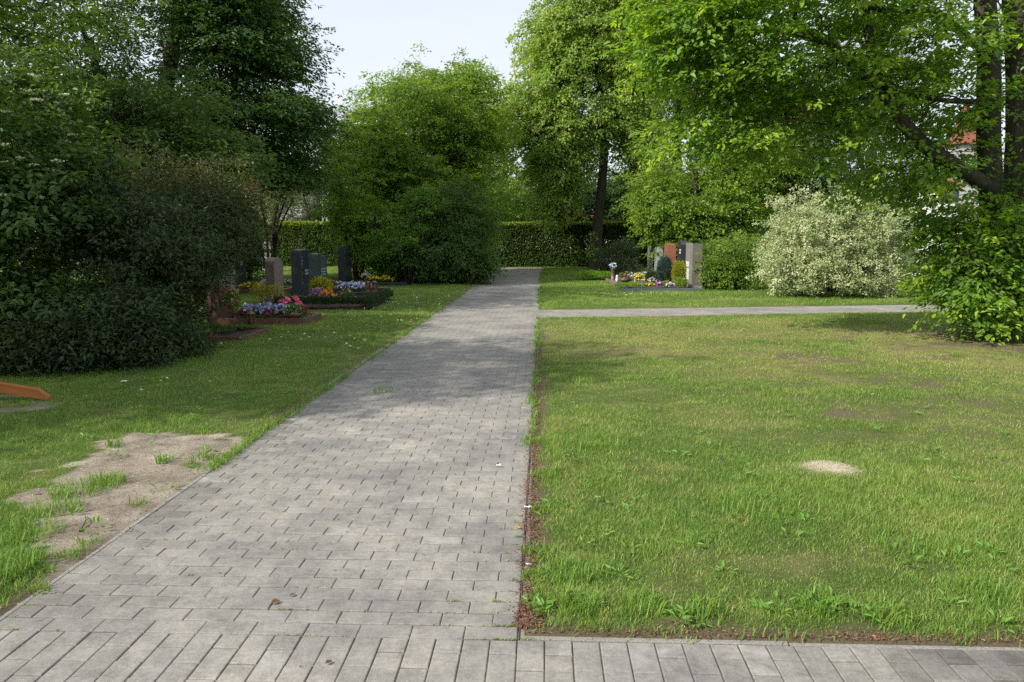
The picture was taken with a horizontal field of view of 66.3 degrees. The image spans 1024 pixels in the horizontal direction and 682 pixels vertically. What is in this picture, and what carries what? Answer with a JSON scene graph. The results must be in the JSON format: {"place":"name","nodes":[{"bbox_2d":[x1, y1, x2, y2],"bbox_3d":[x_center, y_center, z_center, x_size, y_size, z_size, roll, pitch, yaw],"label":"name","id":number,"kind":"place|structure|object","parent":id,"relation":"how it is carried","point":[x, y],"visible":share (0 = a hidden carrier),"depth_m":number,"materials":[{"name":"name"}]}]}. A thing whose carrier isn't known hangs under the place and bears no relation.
{"place":"outdoors","nodes":[
{"label":"outdoors","id":0,"kind":"place"},
{"bbox_2d":[0,268,540,640],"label":"path","id":1,"kind":"structure","parent":0,"point":[149,569],"depth_m":4.19,"materials":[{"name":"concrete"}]},
{"bbox_2d":[0,296,1022,667],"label":"fallen bud scales","id":2,"kind":"object","parent":1,"relation":"on","point":[530,614],"visible":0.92,"depth_m":3.18,"materials":[{"name":"brown plant"}]},
{"bbox_2d":[303,183,339,221],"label":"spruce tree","id":3,"kind":"object","parent":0,"point":[313,215],"visible":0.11,"depth_m":42.62,"materials":[{"name":"green plant"}]},
{"bbox_2d":[0,0,1004,235],"label":"sky","id":4,"kind":"structure","parent":0,"point":[372,33],"materials":[{"name":"white"}]},
{"bbox_2d":[0,238,1023,647],"bbox_3d":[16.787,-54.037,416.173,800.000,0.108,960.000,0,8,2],"label":"lawn ground","id":5,"kind":"structure","parent":0,"point":[120,506],"depth_m":5.57,"materials":[{"name":"green plant"}]},
{"bbox_2d":[0,382,51,399],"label":"timber beam","id":6,"kind":"structure","parent":5,"relation":"on","point":[22,390],"depth_m":7.17,"materials":[{"name":"orange wood"}]},
{"bbox_2d":[0,36,147,352],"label":"dogwood shrub","id":7,"kind":"object","parent":5,"relation":"on","point":[32,197],"visible":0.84,"depth_m":9.24,"materials":[{"name":"green plant"}]},
{"bbox_2d":[0,0,177,102],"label":"ash tree","id":8,"kind":"object","parent":5,"relation":"on","point":[5,20],"visible":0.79,"depth_m":13.75,"materials":[{"name":"green plant"}]},
{"bbox_2d":[0,297,219,374],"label":"box shrub","id":9,"kind":"object","parent":5,"relation":"on","point":[21,342],"visible":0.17,"depth_m":8.70,"materials":[{"name":"green plant"}]},
{"bbox_2d":[2,394,250,581],"bbox_3d":[-3.096,0.724,5.993,1.855,0.082,5.952,-6,10,-39],"label":"sand grit","id":10,"kind":"object","parent":5,"relation":"on","point":[113,492],"visible":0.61,"depth_m":4.61,"materials":[{"name":"beige sand"}]},
{"bbox_2d":[0,161,270,379],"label":"evergreen shrub","id":11,"kind":"object","parent":5,"relation":"on","point":[159,240],"visible":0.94,"depth_m":9.39,"materials":[{"name":"green plant"}]},
{"bbox_2d":[0,42,290,316],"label":"hazel shrub","id":12,"kind":"object","parent":5,"relation":"on","point":[121,115],"visible":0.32,"depth_m":14.27,"materials":[{"name":"green plant"}]},
{"bbox_2d":[0,0,365,208],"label":"beech tree","id":13,"kind":"object","parent":5,"relation":"on","point":[243,41],"visible":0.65,"depth_m":20.81,"materials":[{"name":"green plant"}]},
{"bbox_2d":[81,128,285,307],"bbox_3d":[-5.432,-1.665,12.001,3.209,3.146,3.638,0,8,2],"label":"barberry shrub","id":14,"kind":"object","parent":5,"relation":"on","point":[245,193],"visible":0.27,"depth_m":12.13,"materials":[{"name":"green plant"}]},
{"bbox_2d":[215,254,238,293],"bbox_3d":[-7.306,-1.694,20.060,0.351,1.090,0.660,0,8,2],"label":"headstone","id":15,"kind":"object","parent":5,"relation":"on","point":[233,287],"visible":0.02,"depth_m":20.22,"materials":[{"name":"stone"}]},
{"bbox_2d":[202,327,271,340],"bbox_3d":[-4.255,-0.095,11.896,0.802,0.100,1.250,0,8,2],"label":"grave plot","id":16,"kind":"object","parent":5,"relation":"on","point":[236,334],"visible":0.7,"depth_m":11.75,"materials":[{"name":"red stone"}]},
{"bbox_2d":[192,323,262,331],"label":"ground cover","id":17,"kind":"object","parent":16,"relation":"on","point":[225,327],"visible":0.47,"depth_m":11.84,"materials":[{"name":"green plant"}]},
{"bbox_2d":[245,311,255,327],"bbox_3d":[-4.115,-0.340,12.338,0.153,0.270,0.153,0,8,2],"label":"grave lantern","id":18,"kind":"object","parent":16,"relation":"on","point":[250,321],"visible":0.76,"depth_m":12.30,"materials":[{"name":"brown metal"}]},
{"bbox_2d":[235,250,248,286],"bbox_3d":[-7.734,-2.016,22.256,0.272,1.148,0.660,0,8,2],"label":"headstone","id":19,"kind":"object","parent":5,"relation":"on","point":[241,279],"visible":0.26,"depth_m":22.20,"materials":[{"name":"black stone"}]},
{"bbox_2d":[235,203,278,279],"bbox_3d":[-9.843,-3.746,26.346,3.910,3.580,3.205,-6,10,-39],"label":"laurel shrub","id":20,"kind":"object","parent":5,"relation":"on","point":[256,266],"visible":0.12,"depth_m":26.59,"materials":[{"name":"green plant"}]},
{"bbox_2d":[207,313,321,324],"bbox_3d":[-4.294,-0.366,13.704,1.676,0.160,1.000,0,8,2],"label":"grave plot","id":21,"kind":"object","parent":5,"relation":"on","point":[279,320],"visible":0.52,"depth_m":13.22,"materials":[{"name":"red stone"}]},
{"bbox_2d":[206,263,230,317],"bbox_3d":[-5.136,-0.897,13.733,0.226,0.965,0.530,0,8,2],"label":"headstone","id":22,"kind":"object","parent":21,"relation":"on","point":[220,312],"visible":0.28,"depth_m":13.52,"materials":[{"name":"red stone"}]},
{"bbox_2d":[220,290,240,317],"bbox_3d":[-4.863,-0.638,13.538,0.394,0.482,0.395,0,8,2],"label":"flower vase","id":23,"kind":"object","parent":21,"relation":"on","point":[231,306],"visible":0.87,"depth_m":13.51,"materials":[{"name":"brown metal"}]},
{"bbox_2d":[236,308,252,317],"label":"crimson flowers","id":24,"kind":"object","parent":21,"relation":"on","point":[240,311],"visible":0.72,"depth_m":13.32,"materials":[{"name":"red plant"}]},
{"bbox_2d":[238,302,259,317],"bbox_3d":[-4.513,-0.532,13.481,0.470,0.293,0.534,0,8,2],"label":"pansy patch","id":25,"kind":"object","parent":21,"relation":"on","point":[251,306],"visible":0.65,"depth_m":13.40,"materials":[{"name":"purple plant"}]},
{"bbox_2d":[252,301,278,317],"bbox_3d":[-4.263,-0.533,13.523,0.478,0.295,0.487,0,8,2],"label":"pansy patch","id":26,"kind":"object","parent":21,"relation":"on","point":[262,308],"visible":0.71,"depth_m":13.39,"materials":[{"name":"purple plant"}]},
{"bbox_2d":[261,309,276,317],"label":"crimson flowers","id":27,"kind":"object","parent":21,"relation":"on","point":[266,313],"visible":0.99,"depth_m":13.29,"materials":[{"name":"red plant"}]},
{"bbox_2d":[272,303,289,316],"bbox_3d":[-4.007,-0.543,13.622,0.381,0.267,0.516,-2,8,-17],"label":"pansy patch","id":28,"kind":"object","parent":21,"relation":"on","point":[276,305],"visible":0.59,"depth_m":13.48,"materials":[{"name":"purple plant"}]},
{"bbox_2d":[278,297,291,315],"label":"geranium","id":29,"kind":"object","parent":21,"relation":"on","point":[286,300],"visible":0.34,"depth_m":13.66,"materials":[{"name":"pink plant"}]},
{"bbox_2d":[281,303,304,317],"bbox_3d":[-3.723,-0.510,13.328,0.373,0.285,0.373,7,10,42],"label":"flower bowl","id":30,"kind":"object","parent":21,"relation":"on","point":[292,312],"visible":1,"depth_m":13.26,"materials":[{"name":"green plant"}]},
{"bbox_2d":[291,294,302,308],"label":"geranium","id":31,"kind":"object","parent":21,"relation":"on","point":[295,297],"visible":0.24,"depth_m":13.70,"materials":[{"name":"pink plant"}]},
{"bbox_2d":[297,305,311,316],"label":"crimson flowers","id":32,"kind":"object","parent":21,"relation":"on","point":[305,307],"visible":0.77,"depth_m":13.48,"materials":[{"name":"red plant"}]},
{"bbox_2d":[237,286,291,293],"bbox_3d":[-6.605,-1.353,21.138,1.242,0.150,1.500,0,8,2],"label":"grave plot","id":33,"kind":"object","parent":5,"relation":"on","point":[287,289],"visible":0.2,"depth_m":20.68,"materials":[{"name":"brown soil"}]},
{"bbox_2d":[237,282,259,288],"bbox_3d":[-6.965,-1.458,20.790,0.712,0.222,0.486,-3,8,-20],"label":"pansy patch","id":34,"kind":"object","parent":33,"relation":"on","point":[244,286],"visible":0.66,"depth_m":20.72,"materials":[{"name":"yellow plant"}]},
{"bbox_2d":[249,281,285,304],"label":"golden shrub","id":35,"kind":"object","parent":5,"relation":"on","point":[266,290],"visible":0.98,"depth_m":16.19,"materials":[{"name":"yellow plant"}]},
{"bbox_2d":[264,257,285,303],"bbox_3d":[-5.242,-1.326,17.401,0.314,1.065,0.660,0,8,2],"label":"headstone","id":36,"kind":"object","parent":5,"relation":"on","point":[274,274],"visible":0.74,"depth_m":17.13,"materials":[{"name":"grey stone"}]},
{"bbox_2d":[244,180,316,247],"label":"house","id":37,"kind":"structure","parent":5,"relation":"on","point":[297,209],"depth_m":95.05,"materials":[{"name":"white tile"}]},
{"bbox_2d":[234,125,328,247],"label":"alder tree","id":38,"kind":"object","parent":5,"relation":"on","point":[296,215],"visible":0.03,"depth_m":50.55,"materials":[{"name":"green plant"}]},
{"bbox_2d":[237,151,329,263],"bbox_3d":[-8.769,-4.862,28.968,3.868,5.008,3.627,-5,9,-33],"label":"spindle shrub","id":39,"kind":"object","parent":5,"relation":"on","point":[274,238],"visible":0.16,"depth_m":28.98,"materials":[{"name":"green plant"}]},
{"bbox_2d":[290,249,309,294],"bbox_3d":[-5.324,-1.751,20.099,0.551,1.193,0.750,0,8,2],"label":"headstone","id":40,"kind":"object","parent":5,"relation":"on","point":[300,269],"visible":0.96,"depth_m":19.80,"materials":[{"name":"stone"}]},
{"bbox_2d":[254,103,359,247],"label":"willow tree","id":41,"kind":"object","parent":5,"relation":"on","point":[304,200],"visible":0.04,"depth_m":45.64,"materials":[{"name":"green plant"}]},
{"bbox_2d":[308,253,321,286],"bbox_3d":[-5.492,-1.907,21.801,0.216,1.052,0.650,0,8,2],"label":"headstone","id":42,"kind":"object","parent":5,"relation":"on","point":[315,264],"visible":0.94,"depth_m":21.53,"materials":[{"name":"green stone"}]},
{"bbox_2d":[319,255,326,277],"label":"headstone","id":43,"kind":"object","parent":5,"relation":"on","point":[323,265],"visible":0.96,"depth_m":23.59,"materials":[{"name":"grey stone"}]},
{"bbox_2d":[271,288,393,308],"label":"hedge","id":44,"kind":"object","parent":5,"relation":"on","point":[376,296],"visible":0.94,"depth_m":16.10,"materials":[{"name":"green plant"}]},
{"bbox_2d":[278,298,391,307],"bbox_3d":[-3.853,-0.842,17.233,1.942,0.032,2.558,0,8,2],"label":"grave plot","id":45,"kind":"object","parent":5,"relation":"on","point":[319,305],"visible":0.3,"depth_m":16.50,"materials":[{"name":"soil"}]},
{"bbox_2d":[308,287,328,296],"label":"purple flowers","id":46,"kind":"object","parent":45,"relation":"on","point":[314,292],"visible":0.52,"depth_m":17.05,"materials":[{"name":"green plant"}]},
{"bbox_2d":[308,275,335,295],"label":"golden shrub","id":47,"kind":"object","parent":45,"relation":"on","point":[320,282],"visible":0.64,"depth_m":17.80,"materials":[{"name":"yellow plant"}]},
{"bbox_2d":[317,287,337,300],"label":"orange flowers","id":48,"kind":"object","parent":45,"relation":"on","point":[325,293],"visible":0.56,"depth_m":16.75,"materials":[{"name":"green plant"}]},
{"bbox_2d":[339,288,355,297],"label":"rust flowers","id":49,"kind":"object","parent":45,"relation":"on","point":[346,293],"visible":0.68,"depth_m":17.36,"materials":[{"name":"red plant"}]},
{"bbox_2d":[293,288,388,295],"bbox_3d":[-4.375,-1.249,20.355,2.125,0.150,1.700,0,8,2],"label":"grave plot","id":50,"kind":"object","parent":5,"relation":"on","point":[360,292],"visible":0.27,"depth_m":19.54,"materials":[{"name":"brown soil"}]},
{"bbox_2d":[334,282,365,290],"bbox_3d":[-4.128,-1.406,20.156,0.934,0.253,0.745,-3,8,-20],"label":"pansy patch","id":51,"kind":"object","parent":50,"relation":"on","point":[347,285],"visible":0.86,"depth_m":20.05,"materials":[{"name":"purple plant"}]},
{"bbox_2d":[365,281,370,291],"bbox_3d":[-3.625,-1.380,19.752,0.153,0.270,0.153,0,8,2],"label":"grave lantern","id":52,"kind":"object","parent":50,"relation":"on","point":[367,286],"visible":1,"depth_m":19.71,"materials":[{"name":"brown metal"}]},
{"bbox_2d":[371,280,377,291],"bbox_3d":[-3.464,-1.384,19.745,0.163,0.280,0.163,0,8,2],"label":"grave lantern","id":53,"kind":"object","parent":50,"relation":"on","point":[373,287],"visible":0.91,"depth_m":19.70,"materials":[{"name":"brown metal"}]},
{"bbox_2d":[338,247,355,282],"bbox_3d":[-5.230,-2.367,24.708,0.420,1.195,0.830,0,8,2],"label":"headstone","id":54,"kind":"object","parent":5,"relation":"on","point":[344,266],"visible":0.78,"depth_m":24.38,"materials":[{"name":"stone"}]},
{"bbox_2d":[311,120,397,279],"bbox_3d":[-5.311,-4.905,26.951,3.325,5.621,4.691,-3,8,-18],"label":"elder shrub","id":55,"kind":"object","parent":5,"relation":"on","point":[339,159],"visible":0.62,"depth_m":26.33,"materials":[{"name":"green plant"}]},
{"bbox_2d":[353,279,410,285],"bbox_3d":[-4.052,-1.810,24.558,1.692,0.150,1.600,0,8,2],"label":"grave plot","id":56,"kind":"object","parent":5,"relation":"on","point":[402,282],"visible":0.49,"depth_m":23.76,"materials":[{"name":"stone"}]},
{"bbox_2d":[360,271,370,280],"bbox_3d":[-4.578,-2.048,24.651,0.378,0.317,0.331,3,8,21],"label":"pansy patch","id":57,"kind":"object","parent":56,"relation":"on","point":[365,275],"visible":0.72,"depth_m":24.60,"materials":[{"name":"white plant"}]},
{"bbox_2d":[365,275,379,280],"bbox_3d":[-4.327,-1.946,24.250,0.492,0.220,0.435,0,8,2],"label":"pansy patch","id":58,"kind":"object","parent":56,"relation":"on","point":[373,277],"visible":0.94,"depth_m":24.20,"materials":[{"name":"yellow plant"}]},
{"bbox_2d":[378,274,395,281],"bbox_3d":[-3.873,-1.940,24.237,0.528,0.238,0.489,-6,10,-40],"label":"pansy patch","id":59,"kind":"object","parent":56,"relation":"on","point":[386,277],"visible":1,"depth_m":24.16,"materials":[{"name":"yellow plant"}]},
{"bbox_2d":[339,181,462,283],"bbox_3d":[-3.625,-3.552,25.751,3.749,3.380,4.332,-7,10,-41],"label":"rose shrub","id":60,"kind":"object","parent":5,"relation":"on","point":[388,257],"visible":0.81,"depth_m":24.81,"materials":[{"name":"green plant"}]},
{"bbox_2d":[306,40,530,277],"bbox_3d":[-3.369,-6.855,29.476,8.606,8.905,8.968,-2,8,-15],"label":"maple tree","id":61,"kind":"object","parent":5,"relation":"on","point":[448,147],"visible":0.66,"depth_m":28.94,"materials":[{"name":"green plant"}]},
{"bbox_2d":[320,58,534,221],"bbox_3d":[-4.070,-8.977,39.844,11.108,10.276,7.116,0,8,2],"label":"robinia tree","id":62,"kind":"object","parent":5,"relation":"on","point":[511,210],"visible":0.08,"depth_m":39.48,"materials":[{"name":"green plant"}]},
{"bbox_2d":[393,176,509,284],"bbox_3d":[-2.099,-3.596,25.517,4.148,3.532,4.378,0,8,2],"label":"yew shrub","id":63,"kind":"object","parent":5,"relation":"on","point":[467,252],"visible":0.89,"depth_m":24.74,"materials":[{"name":"green plant"}]},
{"bbox_2d":[245,219,676,266],"bbox_3d":[-2.371,-4.811,38.753,24.045,2.454,1.607,0,8,2],"label":"hornbeam hedge","id":64,"kind":"object","parent":5,"relation":"on","point":[524,251],"visible":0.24,"depth_m":38.19,"materials":[{"name":"green plant"}]},
{"bbox_2d":[160,291,796,380],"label":"daisies","id":65,"kind":"object","parent":5,"relation":"on","point":[390,314],"visible":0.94,"depth_m":13.90,"materials":[{"name":"white plant"}]},
{"bbox_2d":[0,269,999,681],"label":"path bedding","id":66,"kind":"object","parent":5,"relation":"on","point":[448,593],"visible":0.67,"depth_m":2.94,"materials":[{"name":"grey sand"}]},
{"bbox_2d":[479,174,537,248],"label":"background tree","id":67,"kind":"object","parent":5,"relation":"on","point":[527,203],"visible":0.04,"depth_m":47.51,"materials":[{"name":"green plant"}]},
{"bbox_2d":[5,330,1016,598],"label":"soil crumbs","id":68,"kind":"object","parent":5,"relation":"on","point":[305,394],"visible":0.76,"depth_m":4.79,"materials":[{"name":"brown soil"}]},
{"bbox_2d":[0,319,1023,633],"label":"weeds","id":69,"kind":"object","parent":5,"relation":"on","point":[688,617],"visible":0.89,"depth_m":3.92,"materials":[{"name":"green plant"}]},
{"bbox_2d":[0,293,1023,650],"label":"path edging","id":70,"kind":"object","parent":5,"relation":"on","point":[606,639],"visible":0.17,"depth_m":2.94,"materials":[{"name":"concrete"}]},
{"bbox_2d":[509,163,632,257],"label":"background tree","id":71,"kind":"object","parent":5,"relation":"on","point":[586,207],"visible":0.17,"depth_m":45.40,"materials":[{"name":"green plant"}]},
{"bbox_2d":[489,0,678,268],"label":"linden tree","id":72,"kind":"object","parent":5,"relation":"on","point":[563,45],"visible":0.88,"depth_m":33.49,"materials":[{"name":"green plant"}]},
{"bbox_2d":[573,269,610,279],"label":"ground cover","id":73,"kind":"object","parent":5,"relation":"on","point":[593,273],"visible":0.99,"depth_m":26.82,"materials":[{"name":"green plant"}]},
{"bbox_2d":[609,263,616,279],"bbox_3d":[3.279,-2.275,25.516,0.251,0.559,0.246,-3,8,-20],"label":"stone pillar vase","id":74,"kind":"object","parent":5,"relation":"on","point":[612,272],"visible":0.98,"depth_m":25.48,"materials":[{"name":"red stone"}]},
{"bbox_2d":[588,236,646,275],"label":"yew shrub","id":75,"kind":"object","parent":5,"relation":"on","point":[621,261],"visible":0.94,"depth_m":28.13,"materials":[{"name":"green plant"}]},
{"bbox_2d":[581,162,690,232],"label":"background tree","id":76,"kind":"object","parent":5,"relation":"on","point":[621,216],"visible":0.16,"depth_m":44.39,"materials":[{"name":"green plant"}]},
{"bbox_2d":[610,280,673,286],"bbox_3d":[4.058,-1.767,24.236,1.912,0.150,1.600,0,8,2],"label":"grave plot","id":77,"kind":"object","parent":5,"relation":"on","point":[612,282],"visible":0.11,"depth_m":24.78,"materials":[{"name":"brown stone"}]},
{"bbox_2d":[618,271,630,281],"bbox_3d":[3.421,-1.957,23.735,0.391,0.359,0.412,-6,10,-38],"label":"planter bowl","id":78,"kind":"object","parent":77,"relation":"on","point":[624,278],"visible":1,"depth_m":23.64,"materials":[{"name":"brown ceramic"}]},
{"bbox_2d":[632,273,645,281],"bbox_3d":[3.885,-1.965,24.207,0.516,0.295,0.486,0,8,2],"label":"yellow flower mound","id":79,"kind":"object","parent":77,"relation":"on","point":[639,278],"visible":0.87,"depth_m":24.12,"materials":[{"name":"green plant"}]},
{"bbox_2d":[644,269,658,280],"bbox_3d":[4.460,-2.054,24.798,0.664,0.433,0.659,0,8,2],"label":"dwarf pine","id":80,"kind":"object","parent":77,"relation":"on","point":[650,274],"visible":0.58,"depth_m":24.69,"materials":[{"name":"green plant"}]},
{"bbox_2d":[655,254,673,281],"bbox_3d":[4.725,-2.235,24.180,0.655,0.947,0.664,-4,8,-26],"label":"dwarf cypress","id":81,"kind":"object","parent":77,"relation":"on","point":[663,264],"visible":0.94,"depth_m":24.04,"materials":[{"name":"green plant"}]},
{"bbox_2d":[647,245,653,272],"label":"headstone","id":82,"kind":"object","parent":5,"relation":"on","point":[649,267],"visible":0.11,"depth_m":28.91,"materials":[{"name":"stone"}]},
{"bbox_2d":[654,246,662,271],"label":"headstone","id":83,"kind":"object","parent":5,"relation":"on","point":[659,250],"visible":0.47,"depth_m":27.29,"materials":[{"name":"stone"}]},
{"bbox_2d":[617,285,701,290],"bbox_3d":[4.148,-1.488,22.301,2.172,0.110,1.500,0,8,2],"label":"grave plot","id":84,"kind":"object","parent":5,"relation":"on","point":[652,288],"visible":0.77,"depth_m":21.58,"materials":[{"name":"grey stone"}]},
{"bbox_2d":[615,281,646,287],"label":"ground cover","id":85,"kind":"object","parent":84,"relation":"on","point":[631,284],"visible":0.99,"depth_m":21.93,"materials":[{"name":"green plant"}]},
{"bbox_2d":[670,258,686,283],"bbox_3d":[4.870,-2.001,22.745,0.669,0.855,0.656,0,8,2],"label":"golden thuja","id":86,"kind":"object","parent":84,"relation":"on","point":[680,268],"visible":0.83,"depth_m":22.68,"materials":[{"name":"yellow plant"}]},
{"bbox_2d":[674,275,688,287],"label":"spindle shrub","id":87,"kind":"object","parent":84,"relation":"on","point":[677,280],"visible":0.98,"depth_m":22.02,"materials":[{"name":"green plant"}]},
{"bbox_2d":[664,243,675,280],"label":"headstone","id":88,"kind":"object","parent":5,"relation":"on","point":[670,249],"visible":0.36,"depth_m":25.67,"materials":[{"name":"red stone"}]},
{"bbox_2d":[677,240,687,281],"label":"headstone","id":89,"kind":"object","parent":5,"relation":"on","point":[681,250],"visible":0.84,"depth_m":24.11,"materials":[{"name":"black stone"}]},
{"bbox_2d":[685,243,702,288],"bbox_3d":[5.215,-2.138,22.474,0.384,1.332,0.660,0,8,2],"label":"headstone","id":90,"kind":"object","parent":5,"relation":"on","point":[690,273],"visible":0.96,"depth_m":22.19,"materials":[{"name":"stone"}]},
{"bbox_2d":[609,0,781,202],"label":"oak tree","id":91,"kind":"object","parent":5,"relation":"on","point":[669,111],"visible":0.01,"depth_m":40.98,"materials":[{"name":"green plant"}]},
{"bbox_2d":[609,106,820,264],"bbox_3d":[7.179,-5.437,28.015,7.263,6.433,5.981,0,8,2],"label":"field maple tree","id":92,"kind":"object","parent":5,"relation":"on","point":[712,208],"visible":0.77,"depth_m":26.89,"materials":[{"name":"green plant"}]},
{"bbox_2d":[685,229,780,290],"bbox_3d":[6.428,-2.326,22.431,2.868,1.751,2.766,0,8,2],"label":"snowball shrub","id":93,"kind":"object","parent":5,"relation":"on","point":[724,263],"visible":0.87,"depth_m":21.93,"materials":[{"name":"green plant"}]},
{"bbox_2d":[690,160,817,248],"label":"background tree","id":94,"kind":"object","parent":5,"relation":"on","point":[774,200],"depth_m":45.81,"materials":[{"name":"green plant"}]},
{"bbox_2d":[591,0,1023,345],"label":"hornbeam tree","id":95,"kind":"object","parent":5,"relation":"on","point":[990,300],"visible":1,"depth_m":10.82,"materials":[{"name":"green plant"}]},
{"bbox_2d":[672,25,944,268],"bbox_3d":[11.384,-7.468,30.360,10.275,9.818,6.802,-3,8,-22],"label":"ash tree","id":96,"kind":"object","parent":5,"relation":"on","point":[823,179],"visible":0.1,"depth_m":29.50,"materials":[{"name":"green plant"}]},
{"bbox_2d":[769,458,889,484],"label":"spilled sand","id":97,"kind":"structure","parent":5,"relation":"on","point":[828,466],"depth_m":5.00,"materials":[{"name":"beige sand"}]},
{"bbox_2d":[745,182,928,297],"bbox_3d":[8.222,-2.575,19.927,4.569,2.940,3.900,0,8,2],"label":"variegated dogwood","id":98,"kind":"object","parent":5,"relation":"on","point":[854,249],"visible":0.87,"depth_m":19.09,"materials":[{"name":"green plant"}]},
{"bbox_2d":[790,0,973,222],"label":"birch tree","id":99,"kind":"object","parent":5,"relation":"on","point":[857,45],"visible":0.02,"depth_m":33.73,"materials":[{"name":"green plant"}]},
{"bbox_2d":[906,178,961,249],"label":"house","id":100,"kind":"structure","parent":5,"relation":"on","point":[953,203],"depth_m":82.30,"materials":[{"name":"white tile"}]},
{"bbox_2d":[949,191,959,203],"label":"window","id":101,"kind":"structure","parent":100,"relation":"in","point":[955,193],"depth_m":81.90,"materials":[{"name":"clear glass"}]},
{"bbox_2d":[943,89,977,233],"bbox_3d":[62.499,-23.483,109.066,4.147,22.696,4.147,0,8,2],"label":"house","id":102,"kind":"structure","parent":5,"relation":"on","point":[971,136],"depth_m":107.18,"materials":[{"name":"white tile"}]},
{"bbox_2d":[0,630,1023,681],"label":"cross path","id":103,"kind":"structure","parent":0,"point":[43,655],"depth_m":2.79,"materials":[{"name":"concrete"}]},
{"bbox_2d":[532,305,951,317],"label":"side path","id":104,"kind":"structure","parent":0,"point":[704,311],"depth_m":15.99,"materials":[{"name":"concrete"}]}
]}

